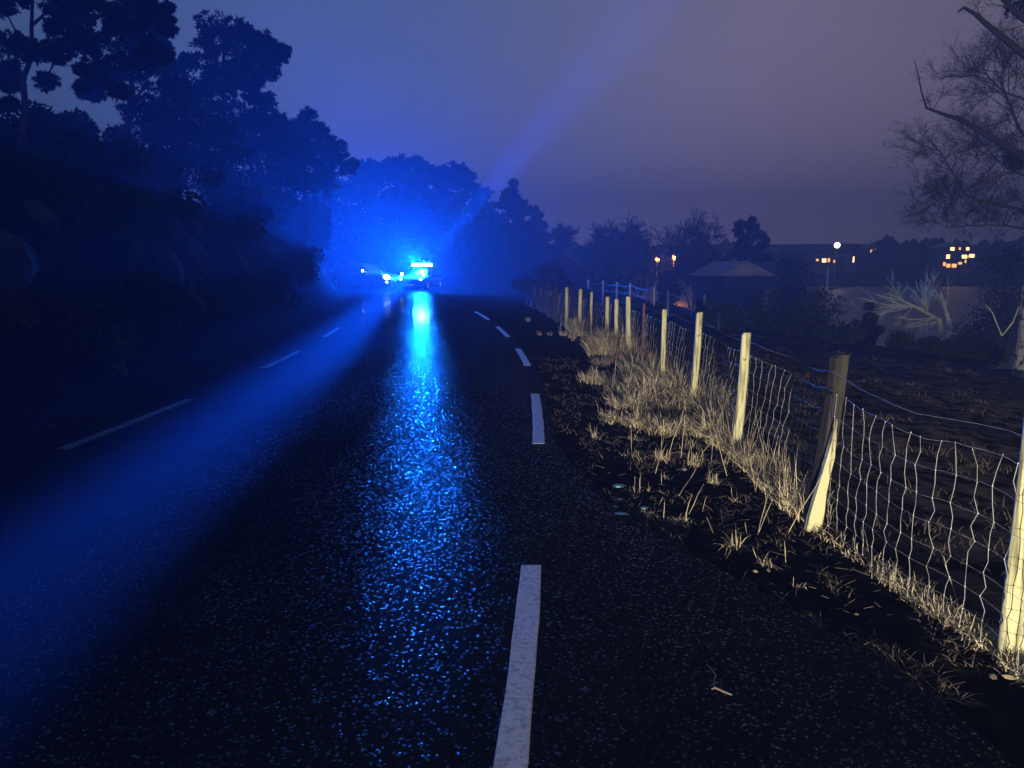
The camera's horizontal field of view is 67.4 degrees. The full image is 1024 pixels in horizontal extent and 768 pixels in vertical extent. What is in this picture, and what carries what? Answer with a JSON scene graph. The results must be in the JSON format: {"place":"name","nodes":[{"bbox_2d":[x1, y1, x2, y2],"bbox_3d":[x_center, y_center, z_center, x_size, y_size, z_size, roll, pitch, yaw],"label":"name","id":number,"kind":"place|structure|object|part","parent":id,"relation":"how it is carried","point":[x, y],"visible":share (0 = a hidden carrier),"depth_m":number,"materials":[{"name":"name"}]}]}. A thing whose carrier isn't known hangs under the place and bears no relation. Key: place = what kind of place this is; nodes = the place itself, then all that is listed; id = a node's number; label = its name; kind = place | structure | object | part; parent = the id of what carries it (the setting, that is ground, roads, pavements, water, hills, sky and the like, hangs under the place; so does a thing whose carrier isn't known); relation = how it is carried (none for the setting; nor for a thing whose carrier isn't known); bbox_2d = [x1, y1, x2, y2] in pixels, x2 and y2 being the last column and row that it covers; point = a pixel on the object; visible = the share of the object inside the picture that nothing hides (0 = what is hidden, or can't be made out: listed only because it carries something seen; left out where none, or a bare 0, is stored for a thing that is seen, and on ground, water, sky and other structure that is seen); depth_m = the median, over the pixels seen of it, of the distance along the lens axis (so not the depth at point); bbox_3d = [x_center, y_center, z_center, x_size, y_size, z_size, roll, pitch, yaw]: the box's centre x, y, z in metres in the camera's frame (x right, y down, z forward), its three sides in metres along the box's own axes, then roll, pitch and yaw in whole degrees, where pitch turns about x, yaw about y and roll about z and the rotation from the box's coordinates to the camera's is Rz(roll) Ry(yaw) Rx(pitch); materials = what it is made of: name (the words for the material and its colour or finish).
{"place":"outdoors","nodes":[
{"label":"outdoors","id":0,"kind":"place"},
{"bbox_2d":[0,286,1014,767],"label":"road","id":1,"kind":"structure","parent":0,"point":[318,550],"depth_m":3.58,"materials":[{"name":"black asphalt"}]},
{"bbox_2d":[55,399,193,449],"bbox_3d":[-3.819,0.370,7.796,0.120,0.004,2.503,0,9,1],"label":"road marking","id":2,"kind":"object","parent":1,"relation":"on","point":[102,433],"visible":1,"depth_m":7.49,"materials":[{"name":"paint"}]},
{"bbox_2d":[261,351,300,367],"bbox_3d":[-3.875,-0.426,12.986,0.122,0.004,2.408,0,9,-3],"label":"road marking","id":3,"kind":"object","parent":1,"relation":"on","point":[280,360],"visible":1,"depth_m":12.74,"materials":[{"name":"paint"}]},
{"bbox_2d":[322,327,340,336],"bbox_3d":[-4.292,-1.244,18.323,0.116,0.004,2.624,-1,9,-6],"label":"road marking","id":4,"kind":"object","parent":1,"relation":"on","point":[331,332],"visible":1,"depth_m":18.12,"materials":[{"name":"paint"}]},
{"bbox_2d":[327,263,402,290],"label":"parked car","id":5,"kind":"object","parent":1,"relation":"on","point":[372,276],"visible":0.86,"depth_m":50.23,"materials":[{"name":"white paint"}]},
{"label":"side window","id":6,"kind":"part","parent":5,"relation":"part of","materials":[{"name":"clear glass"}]},
{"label":"side window","id":7,"kind":"part","parent":5,"relation":"part of","materials":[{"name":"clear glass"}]},
{"bbox_2d":[399,263,441,289],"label":"police car","id":8,"kind":"object","parent":1,"relation":"on","point":[426,276],"visible":1,"depth_m":50.77,"materials":[{"name":"white paint"}]},
{"bbox_2d":[496,327,509,336],"bbox_3d":[-0.229,-1.267,18.472,0.117,0.004,2.926,-1,9,-6],"label":"road marking","id":9,"kind":"object","parent":1,"relation":"on","point":[503,332],"visible":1,"depth_m":18.40,"materials":[{"name":"white paint"}]},
{"bbox_2d":[493,565,540,767],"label":"road marking","id":10,"kind":"object","parent":1,"relation":"on","point":[512,745],"visible":1,"depth_m":2.91,"materials":[{"name":"white paint"}]},
{"bbox_2d":[516,349,530,365],"bbox_3d":[0.186,-0.479,13.332,0.121,0.004,2.510,0,9,-3],"label":"road marking","id":11,"kind":"object","parent":1,"relation":"on","point":[524,359],"visible":1,"depth_m":13.16,"materials":[{"name":"white paint"}]},
{"bbox_2d":[531,394,544,443],"bbox_3d":[0.265,0.323,8.102,0.122,0.004,2.682,0,9,1],"label":"road marking","id":12,"kind":"object","parent":1,"relation":"on","point":[538,430],"visible":1,"depth_m":7.73,"materials":[{"name":"white paint"}]},
{"bbox_2d":[706,663,731,694],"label":"twig","id":13,"kind":"object","parent":1,"relation":"on","point":[721,690],"visible":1,"depth_m":2.83,"materials":[{"name":"wood"}]},
{"bbox_2d":[0,157,1023,767],"bbox_3d":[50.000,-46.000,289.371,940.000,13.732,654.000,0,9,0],"label":"ground","id":14,"kind":"structure","parent":0,"point":[44,397],"depth_m":8.45,"materials":[{"name":"brown soil"}]},
{"bbox_2d":[0,97,85,165],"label":"undergrowth","id":15,"kind":"object","parent":14,"relation":"on","point":[39,127],"visible":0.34,"depth_m":15.01,"materials":[{"name":"green plant"}]},
{"bbox_2d":[0,0,179,166],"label":"pine tree","id":16,"kind":"object","parent":14,"relation":"on","point":[67,18],"visible":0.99,"depth_m":14.14,"materials":[{"name":"green plant"}]},
{"bbox_2d":[47,107,137,155],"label":"undergrowth","id":17,"kind":"object","parent":14,"relation":"on","point":[72,120],"visible":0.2,"depth_m":19.14,"materials":[{"name":"green plant"}]},
{"bbox_2d":[73,0,198,163],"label":"pine tree","id":18,"kind":"object","parent":14,"relation":"on","point":[153,112],"visible":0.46,"depth_m":20.07,"materials":[{"name":"green plant"}]},
{"bbox_2d":[101,115,207,194],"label":"undergrowth","id":19,"kind":"object","parent":14,"relation":"on","point":[161,154],"visible":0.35,"depth_m":22.79,"materials":[{"name":"green plant"}]},
{"bbox_2d":[0,180,337,376],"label":"rock bank","id":20,"kind":"object","parent":14,"relation":"on","point":[18,260],"visible":0.22,"depth_m":12.49,"materials":[{"name":"grey stone"}]},
{"bbox_2d":[0,127,152,189],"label":"brush","id":21,"kind":"object","parent":20,"relation":"on","point":[83,152],"visible":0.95,"depth_m":12.99,"materials":[{"name":"green plant"}]},
{"bbox_2d":[112,156,227,195],"bbox_3d":[-8.731,-4.975,18.778,2.014,1.124,3.076,6,10,33],"label":"brush","id":22,"kind":"object","parent":20,"relation":"on","point":[147,178],"visible":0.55,"depth_m":18.68,"materials":[{"name":"green plant"}]},
{"bbox_2d":[191,186,276,223],"bbox_3d":[-9.328,-5.857,25.316,3.008,1.320,1.971,-4,10,-24],"label":"brush","id":23,"kind":"object","parent":20,"relation":"on","point":[258,211],"visible":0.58,"depth_m":25.40,"materials":[{"name":"green plant"}]},
{"bbox_2d":[204,212,267,254],"bbox_3d":[-7.281,-3.807,19.639,1.907,1.219,3.280,-3,9,-21],"label":"brush","id":24,"kind":"object","parent":20,"relation":"on","point":[250,230],"visible":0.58,"depth_m":18.71,"materials":[{"name":"green plant"}]},
{"bbox_2d":[203,267,302,319],"bbox_3d":[-5.795,-1.897,16.088,2.272,1.127,3.077,2,9,15],"label":"brush","id":25,"kind":"object","parent":20,"relation":"on","point":[221,298],"visible":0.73,"depth_m":15.78,"materials":[{"name":"green plant"}]},
{"bbox_2d":[270,248,319,286],"bbox_3d":[-6.794,-3.671,24.203,1.830,1.261,3.004,5,10,27],"label":"brush","id":26,"kind":"object","parent":20,"relation":"on","point":[305,274],"visible":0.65,"depth_m":24.04,"materials":[{"name":"green plant"}]},
{"bbox_2d":[282,240,327,268],"bbox_3d":[-8.614,-5.202,30.738,2.322,1.239,2.927,-1,9,-8],"label":"brush","id":27,"kind":"object","parent":20,"relation":"on","point":[314,251],"visible":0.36,"depth_m":30.80,"materials":[{"name":"green plant"}]},
{"bbox_2d":[133,91,256,197],"bbox_3d":[-10.038,-7.508,24.243,3.183,3.842,3.302,8,12,42],"label":"pine tree","id":28,"kind":"object","parent":14,"relation":"on","point":[191,120],"visible":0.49,"depth_m":23.96,"materials":[{"name":"green plant"}]},
{"bbox_2d":[155,8,292,212],"bbox_3d":[-9.481,-8.958,25.781,4.060,6.933,3.074,-6,11,-35],"label":"pine tree","id":29,"kind":"object","parent":14,"relation":"on","point":[252,66],"visible":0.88,"depth_m":25.40,"materials":[{"name":"green plant"}]},
{"bbox_2d":[182,140,273,217],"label":"undergrowth","id":30,"kind":"object","parent":14,"relation":"on","point":[234,178],"visible":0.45,"depth_m":28.98,"materials":[{"name":"green plant"}]},
{"bbox_2d":[202,89,312,219],"bbox_3d":[-10.460,-8.680,30.326,5.008,5.622,2.454,3,9,17],"label":"pine tree","id":31,"kind":"object","parent":14,"relation":"on","point":[254,120],"visible":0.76,"depth_m":29.62,"materials":[{"name":"green plant"}]},
{"bbox_2d":[240,168,300,230],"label":"undergrowth","id":32,"kind":"object","parent":14,"relation":"on","point":[269,202],"visible":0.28,"depth_m":33.30,"materials":[{"name":"green plant"}]},
{"bbox_2d":[237,111,324,232],"bbox_3d":[-10.192,-8.930,32.985,4.269,5.510,3.220,-7,11,-40],"label":"pine tree","id":33,"kind":"object","parent":14,"relation":"on","point":[295,176],"visible":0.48,"depth_m":32.82,"materials":[{"name":"green plant"}]},
{"bbox_2d":[273,188,326,235],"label":"undergrowth","id":34,"kind":"object","parent":14,"relation":"on","point":[290,228],"visible":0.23,"depth_m":42.49,"materials":[{"name":"green plant"}]},
{"bbox_2d":[258,106,361,247],"bbox_3d":[-9.688,-9.561,36.861,4.560,7.248,3.575,-6,11,-34],"label":"pine tree","id":35,"kind":"object","parent":14,"relation":"on","point":[331,157],"visible":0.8,"depth_m":36.43,"materials":[{"name":"green plant"}]},
{"bbox_2d":[291,197,332,252],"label":"undergrowth","id":36,"kind":"object","parent":14,"relation":"on","point":[320,222],"visible":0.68,"depth_m":42.23,"materials":[{"name":"green plant"}]},
{"bbox_2d":[295,177,367,268],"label":"pine tree","id":37,"kind":"object","parent":14,"relation":"on","point":[350,192],"visible":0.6,"depth_m":58.31,"materials":[{"name":"green plant"}]},
{"bbox_2d":[322,200,415,286],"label":"undergrowth","id":38,"kind":"object","parent":14,"relation":"on","point":[349,243],"visible":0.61,"depth_m":59.47,"materials":[{"name":"green plant"}]},
{"bbox_2d":[347,157,390,240],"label":"pine tree","id":39,"kind":"object","parent":14,"relation":"on","point":[371,173],"visible":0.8,"depth_m":69.18,"materials":[{"name":"green plant"}]},
{"bbox_2d":[379,152,423,223],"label":"pine tree","id":40,"kind":"object","parent":14,"relation":"on","point":[399,172],"visible":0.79,"depth_m":72.96,"materials":[{"name":"green plant"}]},
{"bbox_2d":[358,186,459,273],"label":"tree","id":41,"kind":"object","parent":14,"relation":"on","point":[395,210],"visible":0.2,"depth_m":62.13,"materials":[{"name":"green plant"}]},
{"bbox_2d":[398,154,433,214],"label":"pine tree","id":42,"kind":"object","parent":14,"relation":"on","point":[418,162],"visible":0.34,"depth_m":77.22,"materials":[{"name":"green plant"}]},
{"bbox_2d":[420,163,464,226],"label":"pine tree","id":43,"kind":"object","parent":14,"relation":"on","point":[439,178],"visible":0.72,"depth_m":71.50,"materials":[{"name":"green plant"}]},
{"bbox_2d":[383,198,502,276],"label":"undergrowth","id":44,"kind":"object","parent":14,"relation":"on","point":[442,254],"visible":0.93,"depth_m":59.81,"materials":[{"name":"green plant"}]},
{"bbox_2d":[446,160,492,240],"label":"pine tree","id":45,"kind":"object","parent":14,"relation":"on","point":[464,176],"visible":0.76,"depth_m":75.72,"materials":[{"name":"green plant"}]},
{"bbox_2d":[456,212,514,273],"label":"undergrowth","id":46,"kind":"object","parent":14,"relation":"on","point":[498,230],"visible":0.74,"depth_m":61.50,"materials":[{"name":"green plant"}]},
{"bbox_2d":[466,186,505,226],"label":"pine tree","id":47,"kind":"object","parent":14,"relation":"on","point":[487,193],"visible":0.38,"depth_m":79.76,"materials":[{"name":"green plant"}]},
{"bbox_2d":[493,177,552,249],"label":"spruce tree","id":48,"kind":"object","parent":14,"relation":"on","point":[512,203],"visible":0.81,"depth_m":83.61,"materials":[{"name":"green plant"}]},
{"bbox_2d":[526,204,560,252],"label":"pine tree","id":49,"kind":"object","parent":14,"relation":"on","point":[537,214],"visible":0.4,"depth_m":87.61,"materials":[{"name":"green plant"}]},
{"bbox_2d":[511,260,576,300],"bbox_3d":[1.615,-5.211,39.725,3.392,2.377,1.723,-2,9,-10],"label":"shrub","id":50,"kind":"object","parent":14,"relation":"on","point":[544,279],"visible":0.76,"depth_m":39.43,"materials":[{"name":"green plant"}]},
{"bbox_2d":[544,222,580,257],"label":"bare tree","id":51,"kind":"object","parent":14,"relation":"on","point":[562,235],"visible":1,"depth_m":80.37,"materials":[{"name":"brown plant"}]},
{"bbox_2d":[550,288,597,307],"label":"shrub","id":52,"kind":"object","parent":14,"relation":"on","point":[585,292],"visible":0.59,"depth_m":35.56,"materials":[{"name":"green plant"}]},
{"bbox_2d":[564,212,645,276],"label":"bare tree","id":53,"kind":"object","parent":14,"relation":"on","point":[603,244],"visible":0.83,"depth_m":64.70,"materials":[{"name":"brown plant"}]},
{"bbox_2d":[612,484,623,487],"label":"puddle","id":54,"kind":"object","parent":14,"relation":"on","point":[618,485],"visible":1,"depth_m":5.50,"materials":[{"name":"liquid"}]},
{"bbox_2d":[578,249,659,301],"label":"shrub","id":55,"kind":"object","parent":14,"relation":"on","point":[608,279],"visible":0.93,"depth_m":58.85,"materials":[{"name":"green plant"}]},
{"bbox_2d":[615,512,628,515],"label":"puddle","id":56,"kind":"object","parent":14,"relation":"on","point":[621,513],"visible":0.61,"depth_m":4.86,"materials":[{"name":"liquid"}]},
{"bbox_2d":[616,217,651,294],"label":"bare tree","id":57,"kind":"object","parent":14,"relation":"on","point":[636,234],"visible":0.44,"depth_m":68.61,"materials":[{"name":"brown plant"}]},
{"bbox_2d":[613,302,657,314],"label":"shrub","id":58,"kind":"object","parent":14,"relation":"on","point":[650,309],"visible":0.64,"depth_m":33.59,"materials":[{"name":"green plant"}]},
{"bbox_2d":[626,231,672,304],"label":"bare tree","id":59,"kind":"object","parent":14,"relation":"on","point":[658,266],"visible":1,"depth_m":45.30,"materials":[{"name":"brown plant"}]},
{"bbox_2d":[587,280,720,329],"bbox_3d":[6.394,-3.684,34.450,1.828,1.665,19.244,-1,9,-7],"label":"field fence","id":60,"kind":"object","parent":14,"relation":"on","point":[719,314],"visible":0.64,"depth_m":34.76,"materials":[{"name":"grey"}]},
{"bbox_2d":[655,269,684,309],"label":"shrub","id":61,"kind":"object","parent":14,"relation":"on","point":[662,296],"visible":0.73,"depth_m":55.40,"materials":[{"name":"green plant"}]},
{"bbox_2d":[635,207,730,314],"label":"bare tree","id":62,"kind":"object","parent":14,"relation":"on","point":[697,243],"visible":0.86,"depth_m":49.10,"materials":[{"name":"brown wood"}]},
{"bbox_2d":[694,247,729,305],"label":"shrub","id":63,"kind":"object","parent":14,"relation":"on","point":[715,260],"visible":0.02,"depth_m":51.11,"materials":[{"name":"green plant"}]},
{"bbox_2d":[696,298,762,331],"bbox_3d":[7.282,-2.269,25.903,2.180,1.236,1.483,0,9,0],"label":"shrub","id":64,"kind":"object","parent":14,"relation":"on","point":[729,317],"visible":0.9,"depth_m":25.76,"materials":[{"name":"green plant"}]},
{"bbox_2d":[688,259,774,324],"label":"house","id":65,"kind":"structure","parent":14,"relation":"on","point":[728,282],"depth_m":41.79,"materials":[{"name":"black"}]},
{"bbox_2d":[730,214,775,265],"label":"pine tree","id":66,"kind":"object","parent":14,"relation":"on","point":[742,243],"visible":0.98,"depth_m":50.88,"materials":[{"name":"green plant"}]},
{"bbox_2d":[524,310,1023,707],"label":"dry grass","id":67,"kind":"structure","parent":14,"relation":"on","point":[774,486],"depth_m":6.47,"materials":[{"name":"plant"}]},
{"bbox_2d":[526,279,1023,674],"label":"wire fence","id":68,"kind":"object","parent":14,"relation":"on","point":[1010,641],"visible":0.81,"depth_m":4.67,"materials":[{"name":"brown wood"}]},
{"bbox_2d":[740,287,833,338],"bbox_3d":[9.219,-2.244,25.886,2.702,2.106,2.539,0,9,0],"label":"shrub","id":69,"kind":"object","parent":14,"relation":"on","point":[787,324],"visible":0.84,"depth_m":25.70,"materials":[{"name":"green plant"}]},
{"bbox_2d":[763,251,817,317],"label":"shrub","id":70,"kind":"object","parent":14,"relation":"on","point":[769,286],"visible":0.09,"depth_m":59.76,"materials":[{"name":"green plant"}]},
{"bbox_2d":[765,255,817,323],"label":"shrub","id":71,"kind":"object","parent":14,"relation":"on","point":[794,271],"visible":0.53,"depth_m":43.44,"materials":[{"name":"green plant"}]},
{"bbox_2d":[561,234,1023,270],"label":"wood","id":72,"kind":"object","parent":14,"relation":"on","point":[887,253],"visible":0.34,"depth_m":173.73,"materials":[{"name":"black"}]},
{"bbox_2d":[790,282,849,338],"bbox_3d":[11.886,-2.708,29.727,2.022,2.454,2.660,5,10,31],"label":"shrub","id":73,"kind":"object","parent":14,"relation":"on","point":[819,295],"visible":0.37,"depth_m":29.71,"materials":[{"name":"green plant"}]},
{"bbox_2d":[807,252,838,273],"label":"house","id":74,"kind":"structure","parent":14,"relation":"on","point":[819,263],"depth_m":164.09,"materials":[{"name":"grey"}]},
{"bbox_2d":[825,267,828,315],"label":"mast","id":75,"kind":"object","parent":14,"relation":"on","point":[827,284],"visible":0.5,"depth_m":61.45,"materials":[{"name":"grey metal"}]},
{"bbox_2d":[833,242,839,286],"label":"street lamp","id":76,"kind":"object","parent":14,"relation":"on","point":[836,245],"visible":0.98,"depth_m":147.67,"materials":[{"name":"silver metal"}]},
{"bbox_2d":[810,321,867,343],"bbox_3d":[10.241,-1.544,24.073,1.892,0.921,1.404,-7,11,-39],"label":"shrub","id":77,"kind":"object","parent":14,"relation":"on","point":[847,334],"visible":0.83,"depth_m":23.76,"materials":[{"name":"green plant"}]},
{"bbox_2d":[837,252,858,271],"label":"house","id":78,"kind":"structure","parent":14,"relation":"on","point":[847,262],"depth_m":166.07,"materials":[{"name":"grey"}]},
{"bbox_2d":[682,468,1014,679],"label":"fallen leaves","id":79,"kind":"object","parent":14,"relation":"on","point":[994,676],"visible":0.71,"depth_m":3.07,"materials":[{"name":"beige plant"}]},
{"bbox_2d":[850,311,885,344],"bbox_3d":[13.744,-2.083,29.884,1.357,1.523,1.230,-7,11,-38],"label":"shrub","id":80,"kind":"object","parent":14,"relation":"on","point":[873,330],"visible":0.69,"depth_m":29.79,"materials":[{"name":"green plant"}]},
{"bbox_2d":[861,243,876,252],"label":"house","id":81,"kind":"structure","parent":14,"relation":"on","point":[868,248],"depth_m":181.28,"materials":[{"name":"grey"}]},
{"bbox_2d":[860,300,878,344],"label":"shrub","id":82,"kind":"object","parent":14,"relation":"on","point":[868,306],"visible":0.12,"depth_m":33.85,"materials":[{"name":"green plant"}]},
{"bbox_2d":[884,329,919,356],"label":"shrub","id":83,"kind":"object","parent":14,"relation":"on","point":[899,342],"visible":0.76,"depth_m":23.94,"materials":[{"name":"green plant"}]},
{"bbox_2d":[850,266,954,357],"bbox_3d":[16.792,-2.883,32.126,4.321,4.153,3.312,0,9,0],"label":"leaning tree","id":84,"kind":"object","parent":14,"relation":"on","point":[931,315],"visible":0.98,"depth_m":32.20,"materials":[{"name":"brown plant"}]},
{"bbox_2d":[913,335,951,358],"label":"shrub","id":85,"kind":"object","parent":14,"relation":"on","point":[927,340],"visible":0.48,"depth_m":26.89,"materials":[{"name":"green plant"}]},
{"bbox_2d":[927,240,975,274],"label":"house","id":86,"kind":"structure","parent":14,"relation":"on","point":[952,258],"depth_m":163.96,"materials":[{"name":"grey"}]},
{"bbox_2d":[951,263,956,267],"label":"window","id":87,"kind":"structure","parent":86,"relation":"in","point":[953,265],"depth_m":163.99,"materials":[{"name":"orange glass"}]},
{"bbox_2d":[961,254,967,258],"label":"window","id":88,"kind":"structure","parent":86,"relation":"in","point":[963,256],"depth_m":163.71,"materials":[{"name":"beige glass"}]},
{"bbox_2d":[881,0,1023,377],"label":"birch tree","id":89,"kind":"object","parent":14,"relation":"on","point":[1013,156],"visible":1,"depth_m":20.75,"materials":[{"name":"brown plant"}]},
{"bbox_2d":[986,305,1019,335],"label":"broken branch","id":90,"kind":"object","parent":89,"relation":"attached to","point":[1001,334],"visible":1,"depth_m":20.01,"materials":[{"name":"brown plant"}]},
{"bbox_2d":[920,332,1011,367],"bbox_3d":[15.387,-1.143,26.213,3.061,1.322,1.664,0,9,0],"label":"shrub","id":91,"kind":"object","parent":14,"relation":"on","point":[970,356],"visible":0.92,"depth_m":25.98,"materials":[{"name":"green plant"}]},
{"bbox_2d":[946,304,1017,368],"bbox_3d":[18.534,-1.777,30.422,2.779,2.867,2.258,-7,11,-37],"label":"shrub","id":92,"kind":"object","parent":14,"relation":"on","point":[986,340],"visible":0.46,"depth_m":30.08,"materials":[{"name":"green plant"}]},
{"bbox_2d":[967,238,1023,337],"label":"shrub","id":93,"kind":"object","parent":14,"relation":"on","point":[1003,269],"visible":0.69,"depth_m":43.55,"materials":[{"name":"brown plant"}]},
{"bbox_2d":[0,0,1023,245],"label":"sky","id":94,"kind":"structure","parent":0,"point":[777,112],"materials":[{"name":"blue"}]},
{"bbox_2d":[570,317,1023,576],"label":"field grass","id":95,"kind":"structure","parent":0,"point":[879,451],"depth_m":8.66,"materials":[{"name":"brown plant"}]},
{"bbox_2d":[624,286,1021,368],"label":"water","id":96,"kind":"structure","parent":0,"point":[960,299],"depth_m":77.20,"materials":[{"name":"black liquid"}]}
]}

